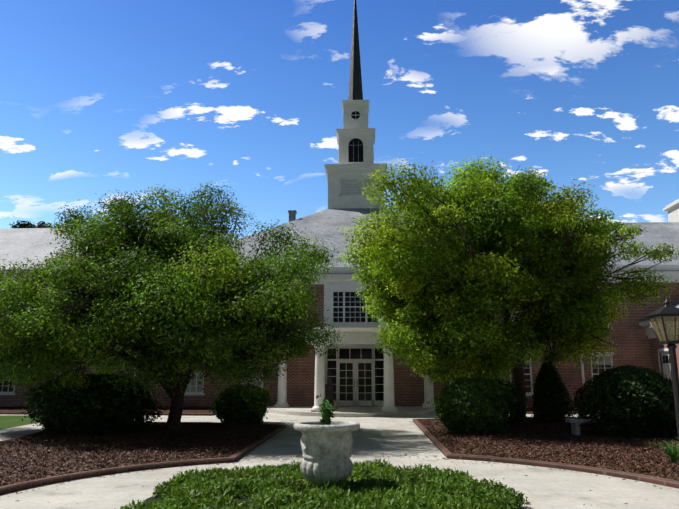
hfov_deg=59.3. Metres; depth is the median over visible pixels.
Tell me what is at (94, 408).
shrub
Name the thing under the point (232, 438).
mulch chips
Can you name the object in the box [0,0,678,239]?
sky
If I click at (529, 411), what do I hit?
foundation bed
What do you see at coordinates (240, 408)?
light shrub
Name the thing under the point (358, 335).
white church trim
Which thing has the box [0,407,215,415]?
foundation bed
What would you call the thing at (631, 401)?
shrub
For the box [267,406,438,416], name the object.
portico platform slab
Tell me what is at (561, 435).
mulch chips
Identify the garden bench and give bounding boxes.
[565,418,607,435]
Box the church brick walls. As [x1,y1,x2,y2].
[0,282,678,408]
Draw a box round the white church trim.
[0,199,678,411]
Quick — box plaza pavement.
[0,411,678,508]
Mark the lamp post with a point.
(664, 322)
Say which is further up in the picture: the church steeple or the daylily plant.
the church steeple
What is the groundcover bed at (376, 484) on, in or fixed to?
on the plaza pavement
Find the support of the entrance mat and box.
on the portico platform slab
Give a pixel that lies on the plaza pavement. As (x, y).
(543, 487)
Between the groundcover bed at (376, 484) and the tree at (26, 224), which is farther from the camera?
the tree at (26, 224)
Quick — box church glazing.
[0,291,669,400]
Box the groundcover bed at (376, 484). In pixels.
[120,459,530,508]
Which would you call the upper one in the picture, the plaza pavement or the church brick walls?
the church brick walls
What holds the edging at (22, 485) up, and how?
on the plaza pavement
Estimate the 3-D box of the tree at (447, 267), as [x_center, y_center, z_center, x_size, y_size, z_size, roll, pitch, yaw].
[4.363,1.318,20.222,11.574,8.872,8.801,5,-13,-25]
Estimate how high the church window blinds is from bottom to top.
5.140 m
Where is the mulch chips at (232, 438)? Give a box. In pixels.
[0,422,280,485]
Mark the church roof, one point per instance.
(19, 244)
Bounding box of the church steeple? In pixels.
[324,0,386,208]
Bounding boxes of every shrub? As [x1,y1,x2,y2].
[13,373,167,435]
[205,384,274,423]
[426,377,519,434]
[485,378,531,426]
[530,359,574,422]
[565,364,677,439]
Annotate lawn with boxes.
[0,415,36,429]
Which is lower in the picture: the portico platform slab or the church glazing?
the portico platform slab
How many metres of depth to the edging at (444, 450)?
10.71 m
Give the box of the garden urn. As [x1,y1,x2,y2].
[293,393,359,488]
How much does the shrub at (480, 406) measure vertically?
1.607 m
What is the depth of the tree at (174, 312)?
15.08 m
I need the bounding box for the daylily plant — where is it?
[648,437,678,462]
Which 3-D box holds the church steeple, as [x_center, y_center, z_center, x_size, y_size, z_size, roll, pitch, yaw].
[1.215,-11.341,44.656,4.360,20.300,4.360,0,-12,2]
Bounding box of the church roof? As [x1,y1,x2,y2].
[0,208,678,329]
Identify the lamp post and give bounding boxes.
[645,297,678,477]
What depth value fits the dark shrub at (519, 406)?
18.51 m
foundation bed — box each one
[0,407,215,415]
[509,408,599,413]
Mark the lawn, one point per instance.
(8, 421)
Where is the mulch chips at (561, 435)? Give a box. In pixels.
[416,417,678,480]
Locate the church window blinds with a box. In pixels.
[0,305,610,391]
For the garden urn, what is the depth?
6.92 m
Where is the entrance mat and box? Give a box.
[325,384,370,406]

